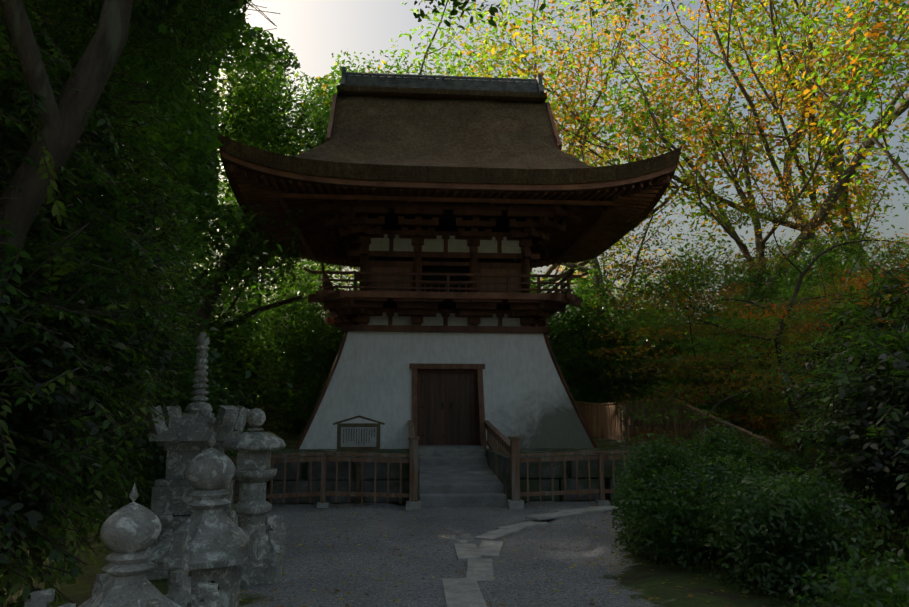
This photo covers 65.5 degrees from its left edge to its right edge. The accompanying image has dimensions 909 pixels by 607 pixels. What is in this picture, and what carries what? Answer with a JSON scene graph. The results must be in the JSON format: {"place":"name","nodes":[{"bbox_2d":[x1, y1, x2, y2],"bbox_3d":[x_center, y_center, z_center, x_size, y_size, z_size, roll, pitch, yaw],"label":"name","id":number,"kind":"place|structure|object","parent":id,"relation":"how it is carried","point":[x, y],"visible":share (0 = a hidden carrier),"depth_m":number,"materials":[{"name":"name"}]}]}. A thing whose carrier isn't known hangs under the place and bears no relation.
{"place":"outdoors","nodes":[
{"label":"outdoors","id":0,"kind":"place"},
{"bbox_2d":[0,432,908,606],"bbox_3d":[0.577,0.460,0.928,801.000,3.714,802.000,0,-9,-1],"label":"ground","id":1,"kind":"structure","parent":0,"point":[414,589],"depth_m":7.82,"materials":[{"name":"grey gravel"}]},
{"bbox_2d":[12,6,170,169],"bbox_3d":[-9.225,-5.843,11.026,14.750,19.661,13.575,0,-9,-1],"label":"tree","id":2,"kind":"object","parent":1,"relation":"on","point":[135,135],"depth_m":13.67,"materials":[{"name":"green plant"}]},
{"bbox_2d":[0,0,205,606],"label":"tree","id":3,"kind":"object","parent":1,"relation":"on","point":[56,259],"depth_m":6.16,"materials":[{"name":"green plant"}]},
{"bbox_2d":[24,483,222,606],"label":"stone lantern","id":4,"kind":"object","parent":1,"relation":"on","point":[130,533],"visible":1,"depth_m":3.30,"materials":[{"name":"grey stone"}]},
{"bbox_2d":[0,0,279,134],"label":"tree","id":5,"kind":"object","parent":1,"relation":"on","point":[167,42],"depth_m":9.51,"materials":[{"name":"green plant"}]},
{"bbox_2d":[106,319,252,511],"bbox_3d":[-6.272,1.906,14.265,3.740,4.836,9.106,4,-10,-25],"label":"bush","id":6,"kind":"object","parent":1,"relation":"on","point":[215,401],"depth_m":11.38,"materials":[{"name":"green plant"}]},
{"bbox_2d":[142,330,249,579],"bbox_3d":[-2.843,1.584,7.803,1.050,2.595,1.050,1,-9,-7],"label":"stone pagoda","id":7,"kind":"object","parent":1,"relation":"on","point":[183,439],"visible":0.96,"depth_m":7.50,"materials":[{"name":"grey stone"}]},
{"bbox_2d":[56,5,358,436],"bbox_3d":[-6.481,-3.843,22.498,11.083,17.247,16.517,-6,-11,31],"label":"shade tree","id":8,"kind":"object","parent":1,"relation":"on","point":[258,142],"depth_m":21.27,"materials":[{"name":"green plant"}]},
{"bbox_2d":[147,431,286,606],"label":"stone lantern","id":9,"kind":"object","parent":1,"relation":"on","point":[210,540],"visible":0.81,"depth_m":4.50,"materials":[{"name":"grey stone"}]},
{"bbox_2d":[146,30,346,431],"bbox_3d":[-11.094,-3.241,36.124,16.121,19.352,17.310,0,-9,-1],"label":"forked tree","id":10,"kind":"object","parent":1,"relation":"on","point":[296,74],"depth_m":31.58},
{"bbox_2d":[222,408,285,584],"bbox_3d":[-2.068,1.939,7.249,0.620,1.710,0.620,1,-9,-6],"label":"stone lantern","id":11,"kind":"object","parent":1,"relation":"on","point":[255,472],"visible":0.75,"depth_m":7.12,"materials":[{"name":"grey stone"}]},
{"bbox_2d":[0,0,545,338],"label":"tree","id":12,"kind":"object","parent":1,"relation":"on","point":[63,120],"depth_m":5.17,"materials":[{"name":"green plant"}]},
{"bbox_2d":[132,27,484,403],"bbox_3d":[-8.067,-2.787,31.724,21.077,16.714,12.909,-7,-11,36],"label":"shade tree","id":13,"kind":"object","parent":1,"relation":"on","point":[330,92],"depth_m":28.44,"materials":[{"name":"green plant"}]},
{"bbox_2d":[333,415,384,503],"bbox_3d":[-1.789,2.899,13.144,0.967,1.618,0.160,1,-9,-5],"label":"signboard","id":14,"kind":"object","parent":1,"relation":"on","point":[372,443],"visible":1,"depth_m":13.16,"materials":[{"name":"brown wood"}]},
{"bbox_2d":[343,429,374,443],"bbox_3d":[-1.777,2.479,13.163,0.583,0.285,0.002,1,-9,-5],"label":"sign lettering","id":15,"kind":"object","parent":14,"relation":"attached to","point":[356,435],"visible":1,"depth_m":13.17,"materials":[{"name":"paint"}]},
{"bbox_2d":[4,0,753,323],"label":"tree","id":16,"kind":"object","parent":1,"relation":"on","point":[212,146],"depth_m":18.24,"materials":[{"name":"green plant"}]},
{"bbox_2d":[95,0,683,460],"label":"tree","id":17,"kind":"object","parent":1,"relation":"on","point":[195,164],"depth_m":16.22,"materials":[{"name":"green plant"}]},
{"bbox_2d":[222,0,585,326],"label":"tree","id":18,"kind":"object","parent":1,"relation":"on","point":[518,21],"depth_m":27.00,"materials":[{"name":"green plant"}]},
{"bbox_2d":[160,439,697,506],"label":"stone platform","id":19,"kind":"structure","parent":1,"relation":"on","point":[464,477],"depth_m":13.50,"materials":[{"name":"grey stone"}]},
{"bbox_2d":[216,67,681,448],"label":"bell tower","id":20,"kind":"structure","parent":19,"relation":"on","point":[445,214],"depth_m":18.08,"materials":[{"name":"paint"}]},
{"bbox_2d":[419,374,474,444],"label":"door planks and fittings","id":21,"kind":"object","parent":20,"relation":"attached to","point":[461,407],"visible":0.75,"depth_m":17.73,"materials":[{"name":"brown wood"}]},
{"bbox_2d":[140,398,771,509],"bbox_3d":[-0.345,3.861,19.500,11.705,2.644,13.635,1,-9,-5],"label":"wood fence","id":22,"kind":"object","parent":1,"relation":"on","point":[602,422],"visible":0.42,"depth_m":13.03,"materials":[{"name":"wood"}]},
{"bbox_2d":[154,223,908,439],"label":"forest shrub leaves","id":23,"kind":"object","parent":1,"relation":"on","point":[570,333],"visible":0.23,"depth_m":25.62,"materials":[{"name":"green plant"}]},
{"bbox_2d":[442,506,626,606],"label":"stepping stone path","id":24,"kind":"structure","parent":1,"relation":"on","point":[462,592],"depth_m":8.37,"materials":[{"name":"grey stone"}]},
{"bbox_2d":[297,0,802,308],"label":"tree","id":25,"kind":"object","parent":1,"relation":"on","point":[598,163],"depth_m":33.84,"materials":[{"name":"green plant"}]},
{"bbox_2d":[390,0,737,404],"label":"tall tree","id":26,"kind":"object","parent":1,"relation":"on","point":[589,68],"depth_m":33.71,"materials":[{"name":"green plant"}]},
{"bbox_2d":[240,503,908,606],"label":"fallen leaves","id":27,"kind":"object","parent":1,"relation":"on","point":[394,600],"visible":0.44,"depth_m":7.92,"materials":[{"name":"brown plant"}]},
{"bbox_2d":[426,0,908,297],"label":"tall tree","id":28,"kind":"object","parent":1,"relation":"on","point":[872,188],"depth_m":27.40,"materials":[{"name":"plant"}]},
{"bbox_2d":[573,0,908,426],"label":"tall tree","id":29,"kind":"object","parent":1,"relation":"on","point":[688,137],"depth_m":25.46,"materials":[{"name":"plant"}]},
{"bbox_2d":[585,163,908,479],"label":"maple tree","id":30,"kind":"object","parent":1,"relation":"on","point":[650,326],"depth_m":15.61,"materials":[{"name":"green plant"}]},
{"bbox_2d":[639,281,854,450],"bbox_3d":[8.451,2.397,19.031,7.123,5.953,7.387,0,-9,-1],"label":"maple tree","id":31,"kind":"object","parent":1,"relation":"on","point":[685,373],"depth_m":18.56,"materials":[{"name":"green plant"}]},
{"bbox_2d":[610,419,908,606],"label":"bush","id":32,"kind":"object","parent":1,"relation":"on","point":[653,479],"depth_m":7.74,"materials":[{"name":"green plant"}]},
{"bbox_2d":[618,0,908,280],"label":"tall tree","id":33,"kind":"object","parent":1,"relation":"on","point":[837,206],"depth_m":27.43,"materials":[{"name":"plant"}]},
{"bbox_2d":[681,438,907,604],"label":"bush","id":34,"kind":"object","parent":1,"relation":"on","point":[770,519],"depth_m":6.44,"materials":[{"name":"green plant"}]},
{"bbox_2d":[723,242,908,478],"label":"maple tree","id":35,"kind":"object","parent":1,"relation":"on","point":[811,324],"depth_m":14.44,"materials":[{"name":"green plant"}]},
{"bbox_2d":[752,0,908,328],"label":"tall tree","id":36,"kind":"object","parent":1,"relation":"on","point":[874,70],"depth_m":18.22,"materials":[{"name":"plant"}]},
{"bbox_2d":[770,251,908,561],"bbox_3d":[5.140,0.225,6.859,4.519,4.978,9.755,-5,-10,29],"label":"camellia shrub","id":37,"kind":"object","parent":1,"relation":"on","point":[836,316],"depth_m":7.95,"materials":[{"name":"green plant"}]},
{"bbox_2d":[117,0,908,396],"label":"sky","id":38,"kind":"structure","parent":0,"point":[315,30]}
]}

